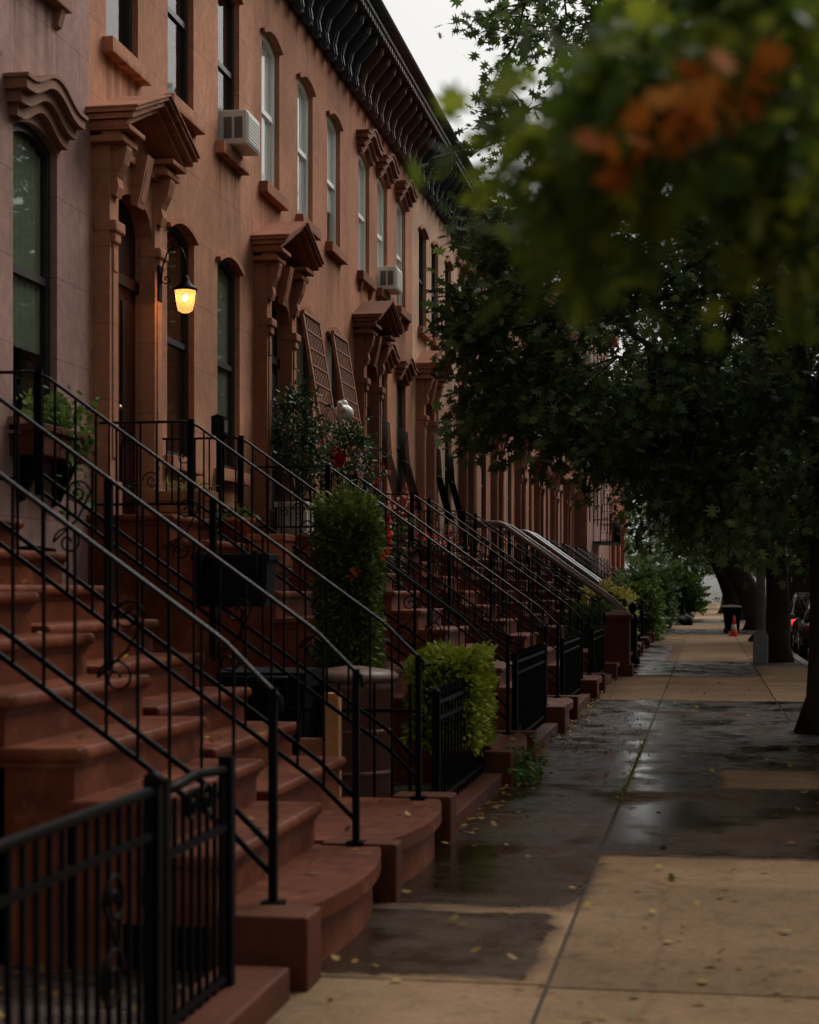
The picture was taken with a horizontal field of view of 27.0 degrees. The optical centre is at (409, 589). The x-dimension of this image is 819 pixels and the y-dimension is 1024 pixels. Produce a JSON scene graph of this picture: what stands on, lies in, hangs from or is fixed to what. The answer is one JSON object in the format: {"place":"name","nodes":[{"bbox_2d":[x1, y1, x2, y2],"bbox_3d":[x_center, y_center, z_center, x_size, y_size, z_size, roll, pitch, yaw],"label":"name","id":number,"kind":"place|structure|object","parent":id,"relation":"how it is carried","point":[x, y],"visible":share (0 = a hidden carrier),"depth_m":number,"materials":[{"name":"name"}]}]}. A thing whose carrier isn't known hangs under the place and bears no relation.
{"place":"outdoors","nodes":[
{"label":"outdoors","id":0,"kind":"place"},
{"bbox_2d":[0,618,669,1023],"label":"front yards","id":1,"kind":"structure","parent":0,"point":[404,786],"depth_m":6.73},
{"bbox_2d":[0,0,88,584],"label":"brownstone house","id":2,"kind":"structure","parent":1,"relation":"on","point":[44,189],"depth_m":13.79,"materials":[{"name":"brown stone"}]},
{"bbox_2d":[3,71,87,433],"bbox_3d":[-2.921,-2.529,13.446,0.350,3.018,1.260,0,0,10],"label":"window","id":3,"kind":"structure","parent":2,"relation":"in","point":[48,97],"depth_m":13.59,"materials":[{"name":"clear glass"}]},
{"bbox_2d":[9,384,100,519],"bbox_3d":[-2.814,-1.104,13.325,0.598,1.102,1.488,0,0,10],"label":"window box","id":4,"kind":"object","parent":2,"relation":"attached to","point":[65,435],"visible":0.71,"depth_m":13.29,"materials":[{"name":"metal"}]},
{"bbox_2d":[45,0,71,30],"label":"window","id":5,"kind":"structure","parent":2,"relation":"in","point":[61,8],"depth_m":13.81,"materials":[{"name":"brown stone"}]},
{"bbox_2d":[0,963,187,1019],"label":"yard leaves","id":6,"kind":"object","parent":1,"relation":"on","point":[55,993],"visible":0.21,"depth_m":6.72,"materials":[{"name":"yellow plant"}]},
{"bbox_2d":[85,0,253,533],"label":"brownstone house","id":7,"kind":"structure","parent":1,"relation":"on","point":[168,81],"depth_m":16.62,"materials":[{"name":"brown stone"}]},
{"bbox_2d":[102,0,150,85],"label":"window","id":8,"kind":"structure","parent":7,"relation":"in","point":[120,52],"depth_m":15.66,"materials":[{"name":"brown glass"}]},
{"bbox_2d":[118,199,138,514],"bbox_3d":[-2.650,-2.106,15.429,0.149,2.928,1.000,0,0,10],"label":"door","id":9,"kind":"structure","parent":7,"relation":"in","point":[128,287],"depth_m":15.65,"materials":[{"name":"brown wood"}]},
{"bbox_2d":[157,245,197,302],"bbox_3d":[-2.143,-2.879,15.798,0.370,0.628,0.230,0,0,10],"label":"wall lantern","id":10,"kind":"object","parent":7,"relation":"attached to","point":[184,285],"depth_m":15.78,"materials":[{"name":"metal"}]},
{"bbox_2d":[164,217,205,475],"bbox_3d":[-2.325,-2.452,17.180,0.250,2.545,1.100,0,0,10],"label":"window","id":11,"kind":"structure","parent":7,"relation":"in","point":[182,347],"depth_m":17.55,"materials":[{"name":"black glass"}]},
{"bbox_2d":[165,0,205,134],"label":"window","id":12,"kind":"structure","parent":7,"relation":"in","point":[193,122],"depth_m":17.53,"materials":[{"name":"brown glass"}]},
{"bbox_2d":[215,0,249,175],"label":"window","id":13,"kind":"structure","parent":7,"relation":"in","point":[223,149],"depth_m":19.25,"materials":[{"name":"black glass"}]},
{"bbox_2d":[215,252,249,485],"bbox_3d":[-2.026,-2.452,18.904,0.250,2.545,1.100,0,0,10],"label":"window","id":14,"kind":"structure","parent":7,"relation":"in","point":[225,276],"depth_m":19.23,"materials":[{"name":"black glass"}]},
{"bbox_2d":[218,109,259,155],"bbox_3d":[-1.920,-5.050,18.882,0.426,0.380,0.547,0,0,10],"label":"air conditioner","id":15,"kind":"object","parent":7,"relation":"attached to","point":[239,131],"visible":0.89,"depth_m":18.62,"materials":[{"name":"white plastic"}]},
{"bbox_2d":[0,472,401,991],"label":"stoop","id":16,"kind":"object","parent":1,"relation":"on","point":[52,768],"visible":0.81,"depth_m":7.30,"materials":[{"name":"stone"}]},
{"bbox_2d":[0,578,560,904],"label":"step leaves","id":17,"kind":"object","parent":16,"relation":"on","point":[80,737],"visible":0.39,"depth_m":9.29,"materials":[{"name":"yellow plant"}]},
{"bbox_2d":[0,368,455,882],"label":"stoop","id":18,"kind":"object","parent":1,"relation":"on","point":[424,826],"visible":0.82,"depth_m":10.12,"materials":[{"name":"stone"}]},
{"bbox_2d":[191,551,278,606],"bbox_3d":[-1.151,-0.070,11.158,0.530,0.360,0.355,0,0,10],"label":"railing box","id":19,"kind":"object","parent":18,"relation":"hanging from","point":[252,567],"visible":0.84,"depth_m":11.07,"materials":[{"name":"black plastic"}]},
{"bbox_2d":[216,667,322,755],"bbox_3d":[-0.964,1.064,12.002,0.620,1.038,0.798,0,0,10],"label":"wheelie bin","id":20,"kind":"object","parent":1,"relation":"on","point":[280,678],"visible":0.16,"depth_m":11.71,"materials":[{"name":"black plastic"}]},
{"bbox_2d":[86,419,536,787],"bbox_3d":[-0.826,0.085,15.115,3.710,3.070,2.136,0,0,10],"label":"stoop","id":21,"kind":"object","parent":1,"relation":"on","point":[155,606],"visible":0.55,"depth_m":14.47,"materials":[{"name":"stone"}]},
{"bbox_2d":[159,475,218,520],"bbox_3d":[-2.061,-0.898,15.932,0.645,0.511,0.345,0,0,10],"label":"wooden planter","id":22,"kind":"object","parent":21,"relation":"on","point":[164,496],"visible":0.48,"depth_m":15.79,"materials":[{"name":"brown wood"}]},
{"bbox_2d":[211,414,227,512],"bbox_3d":[-1.786,-1.022,16.041,0.131,1.245,0.170,0,0,10],"label":"mailbox","id":23,"kind":"object","parent":21,"relation":"on","point":[219,427],"visible":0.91,"depth_m":16.02,"materials":[{"name":"metal"}]},
{"bbox_2d":[217,502,261,543],"bbox_3d":[-1.588,-0.625,15.868,0.429,0.399,0.414,0,0,10],"label":"terracotta pot","id":24,"kind":"object","parent":21,"relation":"on","point":[229,518],"visible":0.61,"depth_m":15.73,"materials":[{"name":"ceramic"}]},
{"bbox_2d":[246,534,294,567],"bbox_3d":[-1.284,-0.358,15.781,0.380,0.302,0.380,0,0,10],"label":"terracotta pot","id":25,"kind":"object","parent":21,"relation":"on","point":[278,539],"visible":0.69,"depth_m":15.61,"materials":[{"name":"ceramic"}]},
{"bbox_2d":[215,682,414,797],"bbox_3d":[-0.627,1.100,11.374,1.400,0.960,0.024,0,0,10],"label":"iron fence","id":26,"kind":"object","parent":1,"relation":"on","point":[374,710],"visible":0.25,"depth_m":11.30,"materials":[{"name":"black metal"}]},
{"bbox_2d":[300,692,341,796],"bbox_3d":[-0.590,1.140,11.266,0.270,0.920,0.100,0,0,10],"label":"timber post","id":27,"kind":"object","parent":1,"relation":"on","point":[333,733],"visible":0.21,"depth_m":11.21,"materials":[{"name":"brown wood"}]},
{"bbox_2d":[250,0,394,533],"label":"brownstone house","id":28,"kind":"structure","parent":1,"relation":"on","point":[310,57],"depth_m":21.92,"materials":[{"name":"brown stone"}]},
{"bbox_2d":[259,26,288,210],"bbox_3d":[-1.710,-5.753,20.727,0.250,2.085,1.060,0,0,10],"label":"window","id":29,"kind":"structure","parent":28,"relation":"in","point":[267,188],"depth_m":20.96,"materials":[{"name":"grey glass"}]},
{"bbox_2d":[272,305,279,531],"bbox_3d":[-1.736,-2.106,20.701,0.149,2.928,1.000,0,0,10],"label":"door","id":30,"kind":"structure","parent":28,"relation":"in","point":[275,361],"depth_m":21.02,"materials":[{"name":"brown metal"}]},
{"bbox_2d":[297,306,318,501],"bbox_3d":[-1.399,-2.452,22.520,0.250,2.545,1.100,0,0,10],"label":"window","id":31,"kind":"structure","parent":28,"relation":"in","point":[302,362],"depth_m":22.77,"materials":[{"name":"brown glass"}]},
{"bbox_2d":[296,72,320,240],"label":"window","id":32,"kind":"structure","parent":28,"relation":"in","point":[302,215],"depth_m":22.84,"materials":[{"name":"grey glass"}]},
{"bbox_2d":[326,327,341,407],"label":"window","id":33,"kind":"structure","parent":28,"relation":"in","point":[330,357],"depth_m":24.58,"materials":[{"name":"brown glass"}]},
{"bbox_2d":[326,109,347,264],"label":"window","id":34,"kind":"structure","parent":28,"relation":"in","point":[339,255],"depth_m":24.55,"materials":[{"name":"grey glass"}]},
{"bbox_2d":[300,310,347,498],"bbox_3d":[-1.097,-1.016,22.488,0.557,5.212,1.004,0,0,10],"label":"wooden trellis","id":35,"kind":"object","parent":1,"relation":"on","point":[315,349],"visible":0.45,"depth_m":22.41,"materials":[{"name":"brown wood"}]},
{"bbox_2d":[333,400,353,482],"bbox_3d":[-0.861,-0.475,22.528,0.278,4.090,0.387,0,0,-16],"label":"garden ornament","id":36,"kind":"object","parent":1,"relation":"on","point":[343,409],"visible":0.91,"depth_m":22.48,"materials":[{"name":"white ceramic"}]},
{"bbox_2d":[330,330,372,507],"bbox_3d":[-0.790,-1.016,24.261,0.557,5.212,1.004,0,0,10],"label":"wooden trellis","id":37,"kind":"object","parent":1,"relation":"on","point":[344,371],"visible":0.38,"depth_m":24.24,"materials":[{"name":"brown wood"}]},
{"bbox_2d":[318,666,398,797],"bbox_3d":[-0.408,1.070,12.402,0.660,1.030,0.660,0,0,10],"label":"dust bin","id":38,"kind":"object","parent":1,"relation":"on","point":[380,678],"visible":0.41,"depth_m":12.15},
{"bbox_2d":[304,416,422,590],"bbox_3d":[-0.728,-0.342,22.427,1.654,3.908,2.290,0,0,10],"label":"rose bush","id":39,"kind":"object","parent":1,"relation":"on","point":[361,444],"visible":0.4,"depth_m":21.87,"materials":[{"name":"green plant"}]},
{"bbox_2d":[350,24,449,544],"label":"brownstone house","id":40,"kind":"structure","parent":1,"relation":"on","point":[393,119],"depth_m":27.32,"materials":[{"name":"brown stone"}]},
{"bbox_2d":[356,129,383,299],"bbox_3d":[-0.679,-5.829,26.384,0.350,2.557,1.220,0,0,10],"label":"window","id":41,"kind":"structure","parent":40,"relation":"in","point":[368,140],"depth_m":26.62,"materials":[{"name":"grey glass"}]},
{"bbox_2d":[375,154,400,300],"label":"window","id":42,"kind":"structure","parent":40,"relation":"in","point":[386,165],"depth_m":28.10,"materials":[{"name":"grey glass"}]},
{"bbox_2d":[377,266,402,294],"bbox_3d":[-0.363,-5.050,27.868,0.426,0.380,0.547,0,0,10],"label":"air conditioner","id":43,"kind":"object","parent":40,"relation":"attached to","point":[389,280],"visible":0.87,"depth_m":27.61,"materials":[{"name":"white plastic"}]},
{"bbox_2d":[382,342,405,523],"bbox_3d":[-0.365,-2.529,27.872,0.461,3.018,1.260,0,0,10],"label":"window","id":44,"kind":"structure","parent":40,"relation":"in","point":[394,357],"depth_m":28.07,"materials":[{"name":"brown glass"}]},
{"bbox_2d":[395,179,417,330],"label":"window","id":45,"kind":"structure","parent":40,"relation":"in","point":[404,189],"depth_m":29.84,"materials":[{"name":"clear glass"}]},
{"bbox_2d":[395,357,422,526],"bbox_3d":[-0.066,-2.529,29.596,0.461,3.018,1.260,0,0,10],"label":"window","id":46,"kind":"structure","parent":40,"relation":"in","point":[406,369],"depth_m":29.79,"materials":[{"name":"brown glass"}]},
{"bbox_2d":[256,464,578,732],"bbox_3d":[0.088,0.085,20.387,3.710,3.070,2.136,0,0,10],"label":"stoop","id":47,"kind":"object","parent":1,"relation":"on","point":[563,711],"visible":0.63,"depth_m":19.74,"materials":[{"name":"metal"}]},
{"bbox_2d":[268,374,342,534],"bbox_3d":[-1.292,-1.597,20.338,1.162,1.911,1.048,0,0,-38],"label":"potted plant","id":48,"kind":"object","parent":47,"relation":"on","point":[285,453],"visible":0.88,"depth_m":20.12,"materials":[{"name":"green plant"}]},
{"bbox_2d":[412,124,480,554],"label":"brownstone house","id":49,"kind":"structure","parent":1,"relation":"on","point":[435,471],"depth_m":32.31,"materials":[{"name":"brown stone"}]},
{"bbox_2d":[418,225,431,341],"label":"window","id":50,"kind":"structure","parent":49,"relation":"in","point":[421,332],"depth_m":32.21,"materials":[{"name":"black glass"}]},
{"bbox_2d":[431,241,441,350],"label":"window","id":51,"kind":"structure","parent":49,"relation":"in","point":[433,243],"depth_m":33.65,"materials":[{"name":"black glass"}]},
{"bbox_2d":[436,406,451,529],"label":"window","id":52,"kind":"structure","parent":49,"relation":"in","point":[442,491],"depth_m":33.38,"materials":[{"name":"black glass"}]},
{"bbox_2d":[445,409,462,532],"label":"window","id":53,"kind":"structure","parent":49,"relation":"in","point":[449,463],"depth_m":35.13,"materials":[{"name":"black glass"}]},
{"bbox_2d":[400,638,499,756],"bbox_3d":[0.333,0.832,13.227,0.671,0.909,1.407,0,0,10],"label":"box hedge","id":54,"kind":"object","parent":1,"relation":"on","point":[450,662],"visible":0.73,"depth_m":12.77,"materials":[{"name":"green plant"}]},
{"bbox_2d":[458,202,495,559],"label":"brownstone house","id":55,"kind":"structure","parent":1,"relation":"on","point":[474,488],"depth_m":37.83,"materials":[{"name":"brown stone"}]},
{"bbox_2d":[481,430,490,546],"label":"window","id":56,"kind":"structure","parent":55,"relation":"in","point":[482,469],"depth_m":41.04,"materials":[{"name":"black glass"}]},
{"bbox_2d":[373,492,605,699],"bbox_3d":[1.070,0.085,26.052,3.710,3.070,2.136,0,0,10],"label":"stoop","id":57,"kind":"object","parent":1,"relation":"on","point":[593,684],"visible":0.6,"depth_m":25.34,"materials":[{"name":"metal"}]},
{"bbox_2d":[385,481,425,546],"bbox_3d":[-0.072,-1.173,26.798,0.675,1.063,0.878,0,0,10],"label":"flower pot","id":58,"kind":"object","parent":57,"relation":"on","point":[407,508],"visible":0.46,"depth_m":26.66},
{"bbox_2d":[402,529,471,561],"bbox_3d":[0.326,-0.675,26.415,1.067,0.568,1.105,0,0,26],"label":"potted plant","id":59,"kind":"object","parent":57,"relation":"on","point":[424,550],"visible":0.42,"depth_m":26.32,"materials":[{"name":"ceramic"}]},
{"bbox_2d":[490,266,531,563],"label":"brownstone house","id":60,"kind":"structure","parent":1,"relation":"on","point":[502,496],"depth_m":43.25,"materials":[{"name":"brown stone"}]},
{"bbox_2d":[417,510,619,679],"bbox_3d":[2.018,0.085,31.520,3.710,3.070,2.136,0,0,10],"label":"stoop","id":61,"kind":"object","parent":1,"relation":"on","point":[611,667],"visible":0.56,"depth_m":30.82,"materials":[{"name":"stone"}]},
{"bbox_2d":[514,307,549,566],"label":"brownstone house","id":62,"kind":"structure","parent":1,"relation":"on","point":[523,503],"depth_m":48.51,"materials":[{"name":"brown stone"}]},
{"bbox_2d":[461,520,632,654],"bbox_3d":[2.974,0.070,37.038,3.710,3.100,2.136,0,0,10],"label":"stoop","id":63,"kind":"object","parent":1,"relation":"on","point":[558,562],"visible":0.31,"depth_m":36.36,"materials":[{"name":"stone"}]},
{"bbox_2d":[534,323,566,568],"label":"brownstone house","id":64,"kind":"structure","parent":1,"relation":"on","point":[542,513],"depth_m":53.93,"materials":[{"name":"brown stone"}]},
{"bbox_2d":[550,347,574,567],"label":"brownstone house","id":65,"kind":"structure","parent":1,"relation":"on","point":[556,513],"depth_m":59.33,"materials":[{"name":"brown stone"}]},
{"bbox_2d":[492,530,642,655],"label":"stoop","id":66,"kind":"object","parent":1,"relation":"on","point":[564,556],"visible":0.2,"depth_m":41.78,"materials":[{"name":"stone"}]},
{"bbox_2d":[563,379,586,567],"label":"brownstone house","id":67,"kind":"structure","parent":1,"relation":"on","point":[569,495],"depth_m":64.75,"materials":[{"name":"brown stone"}]},
{"bbox_2d":[516,537,649,648],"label":"stoop","id":68,"kind":"object","parent":1,"relation":"on","point":[645,640],"visible":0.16,"depth_m":47.08,"materials":[{"name":"stone"}]},
{"bbox_2d":[550,286,620,578],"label":"apartment building","id":69,"kind":"structure","parent":1,"relation":"on","point":[592,534],"depth_m":73.07,"materials":[{"name":"brown stone"}]},
{"bbox_2d":[559,599,615,647],"bbox_3d":[3.695,0.949,35.094,1.216,1.552,2.083,0,0,10],"label":"box hedge","id":70,"kind":"object","parent":1,"relation":"on","point":[598,619],"visible":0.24,"depth_m":34.55,"materials":[{"name":"green plant"}]},
{"bbox_2d":[538,543,655,641],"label":"stoop","id":71,"kind":"object","parent":1,"relation":"on","point":[652,635],"visible":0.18,"depth_m":52.48,"materials":[{"name":"metal"}]},
{"bbox_2d":[553,547,659,635],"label":"stoop","id":72,"kind":"object","parent":1,"relation":"on","point":[596,562],"visible":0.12,"depth_m":58.02,"materials":[{"name":"metal"}]},
{"bbox_2d":[579,576,639,649],"bbox_3d":[4.697,0.743,40.279,1.531,2.165,2.331,0,0,10],"label":"yellow shrub","id":73,"kind":"object","parent":1,"relation":"on","point":[621,596],"visible":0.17,"depth_m":39.76,"materials":[{"name":"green plant"}]},
{"bbox_2d":[611,489,619,575],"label":"brownstone house","id":74,"kind":"structure","parent":1,"relation":"on","point":[613,556],"depth_m":95.80,"materials":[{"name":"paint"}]},
{"bbox_2d":[616,480,623,577],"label":"brownstone house","id":75,"kind":"structure","parent":1,"relation":"on","point":[618,556],"depth_m":102.40,"materials":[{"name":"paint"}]},
{"bbox_2d":[621,486,628,574],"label":"brownstone house","id":76,"kind":"structure","parent":1,"relation":"on","point":[624,531],"depth_m":106.65,"materials":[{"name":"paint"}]},
{"bbox_2d":[598,574,669,640],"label":"bush","id":77,"kind":"object","parent":1,"relation":"on","point":[645,592],"visible":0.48,"depth_m":53.48,"materials":[{"name":"green plant"}]},
{"bbox_2d":[616,559,681,628],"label":"dark bush","id":78,"kind":"object","parent":1,"relation":"on","point":[649,573],"visible":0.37,"depth_m":70.23,"materials":[{"name":"green plant"}]},
{"bbox_2d":[307,475,392,668],"bbox_3d":[-0.445,0.449,13.115,0.642,2.659,0.662,0,0,10],"label":"column hedge","id":79,"kind":"object","parent":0,"point":[348,556],"depth_m":12.92,"materials":[{"name":"green plant"}]},
{"bbox_2d":[266,604,818,1023],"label":"pavement","id":80,"kind":"structure","parent":0,"point":[418,943],"depth_m":9.27,"materials":[{"name":"concrete"}]},
{"bbox_2d":[0,769,163,1023],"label":"iron fence","id":81,"kind":"object","parent":80,"relation":"on","point":[150,795],"visible":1,"depth_m":5.01,"materials":[{"name":"black metal"}]},
{"bbox_2d":[164,755,289,1023],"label":"iron gate","id":82,"kind":"structure","parent":80,"relation":"on","point":[226,990],"depth_m":6.10,"materials":[{"name":"black metal"}]},
{"bbox_2d":[431,676,502,832],"bbox_3d":[0.415,1.130,12.640,0.280,0.980,2.850,0,0,10],"label":"iron fence","id":83,"kind":"object","parent":80,"relation":"on","point":[475,789],"visible":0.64,"depth_m":12.09,"materials":[{"name":"black metal"}]},
{"bbox_2d":[498,725,552,786],"bbox_3d":[0.903,1.368,14.048,0.577,0.501,0.960,0,0,-8],"label":"weed tuft","id":84,"kind":"object","parent":80,"relation":"on","point":[519,777],"visible":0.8,"depth_m":14.01,"materials":[{"name":"green plant"}]},
{"bbox_2d":[511,642,557,752],"bbox_3d":[1.247,1.095,17.443,0.280,1.050,3.100,0,0,10],"label":"iron fence","id":85,"kind":"object","parent":80,"relation":"on","point":[528,688],"visible":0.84,"depth_m":17.44,"materials":[{"name":"black metal"}]},
{"bbox_2d":[326,659,818,1016],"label":"fallen leaves","id":86,"kind":"object","parent":80,"relation":"on","point":[586,904],"visible":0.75,"depth_m":11.32,"materials":[{"name":"yellow plant"}]},
{"bbox_2d":[559,630,589,712],"bbox_3d":[2.161,1.095,22.715,0.280,1.050,3.100,0,0,10],"label":"iron fence","id":87,"kind":"object","parent":80,"relation":"on","point":[570,663],"visible":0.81,"depth_m":22.71,"materials":[{"name":"black metal"}]},
{"bbox_2d":[539,698,654,754],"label":"leaf litter","id":88,"kind":"object","parent":80,"relation":"on","point":[551,742],"visible":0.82,"depth_m":19.41,"materials":[{"name":"plant"}]},
{"bbox_2d":[590,623,611,686],"bbox_3d":[3.143,1.095,28.380,0.280,1.050,3.100,0,0,10],"label":"iron fence","id":89,"kind":"object","parent":80,"relation":"on","point":[597,648],"visible":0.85,"depth_m":28.37,"materials":[{"name":"black metal"}]},
{"bbox_2d":[405,0,818,355],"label":"maple tree","id":90,"kind":"object","parent":80,"relation":"on","point":[698,108],"visible":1,"depth_m":2.46,"materials":[{"name":"green plant"}]},
{"bbox_2d":[601,608,633,676],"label":"gate pillar","id":91,"kind":"structure","parent":80,"relation":"on","point":[617,634],"depth_m":31.56,"materials":[{"name":"brown stone"}]},
{"bbox_2d":[418,0,818,734],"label":"oak tree","id":92,"kind":"object","parent":80,"relation":"on","point":[548,402],"visible":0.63,"depth_m":18.27,"materials":[{"name":"green plant"}]},
{"bbox_2d":[616,736,647,800],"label":"joint moss","id":93,"kind":"object","parent":80,"relation":"on","point":[627,776],"visible":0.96,"depth_m":14.83,"materials":[{"name":"green plant"}]},
{"bbox_2d":[628,602,639,663],"bbox_3d":[4.826,0.930,36.918,0.320,1.340,0.312,0,0,10],"label":"iron bollard","id":94,"kind":"object","parent":80,"relation":"on","point":[632,608],"visible":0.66,"depth_m":36.82,"materials":[{"name":"black metal"}]},
{"bbox_2d":[640,512,715,581],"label":"oak tree","id":95,"kind":"object","parent":80,"relation":"on","point":[697,571],"visible":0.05,"depth_m":170.77,"materials":[{"name":"green plant"}]},
{"bbox_2d":[547,217,818,662],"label":"oak tree","id":96,"kind":"object","parent":80,"relation":"on","point":[778,625],"visible":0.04,"depth_m":37.91,"materials":[{"name":"green plant"}]},
{"bbox_2d":[664,564,711,617],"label":"grassy bush","id":97,"kind":"object","parent":80,"relation":"on","point":[691,592],"visible":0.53,"depth_m":89.91,"materials":[{"name":"green plant"}]},
{"bbox_2d":[640,431,804,619],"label":"oak tree","id":98,"kind":"object","parent":80,"relation":"on","point":[729,594],"depth_m":89.63,"materials":[{"name":"green plant"}]},
{"bbox_2d":[642,345,818,629],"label":"oak tree","id":99,"kind":"object","parent":80,"relation":"on","point":[747,596],"visible":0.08,"depth_m":68.57,"materials":[{"name":"green plant"}]},
{"bbox_2d":[720,605,741,632],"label":"wheelie bin","id":100,"kind":"object","parent":80,"relation":"on","point":[730,612],"visible":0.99,"depth_m":63.12,"materials":[{"name":"black plastic"}]},
{"bbox_2d":[753,290,767,662],"bbox_3d":[8.876,-2.820,37.333,2.660,8.880,0.320,0,0,10],"label":"lamp post","id":101,"kind":"object","parent":80,"relation":"on","point":[760,645],"visible":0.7,"depth_m":37.44,"materials":[{"name":"black metal"}]},
{"bbox_2d":[382,0,816,591],"label":"sky","id":102,"kind":"structure","parent":0,"point":[439,60],"materials":[{"name":"white"}]},
{"bbox_2d":[703,592,721,603],"bbox_3d":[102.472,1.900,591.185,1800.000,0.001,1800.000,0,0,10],"label":"ground","id":103,"kind":"structure","parent":0,"point":[715,594],"depth_m":421.33,"materials":[{"name":"concrete"}]},
{"bbox_2d":[625,480,794,603],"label":"wood","id":104,"kind":"object","parent":103,"relation":"on","point":[633,559],"visible":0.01,"depth_m":165.58,"materials":[{"name":"green plant"}]},
{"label":"road","id":105,"kind":"structure","parent":0,"visible":0},
{"bbox_2d":[620,292,818,641],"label":"oak tree","id":106,"kind":"object","parent":105,"relation":"on","point":[797,584],"visible":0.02,"depth_m":52.16,"materials":[{"name":"green plant"}]},
{"bbox_2d":[790,598,809,657],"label":"parked car","id":107,"kind":"object","parent":105,"relation":"on","point":[800,631],"visible":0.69,"depth_m":43.37,"materials":[{"name":"black metal"}]},
{"bbox_2d":[790,593,809,647],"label":"parked car","id":108,"kind":"object","parent":105,"relation":"on","point":[795,608],"visible":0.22,"depth_m":50.63,"materials":[{"name":"silver metal"}]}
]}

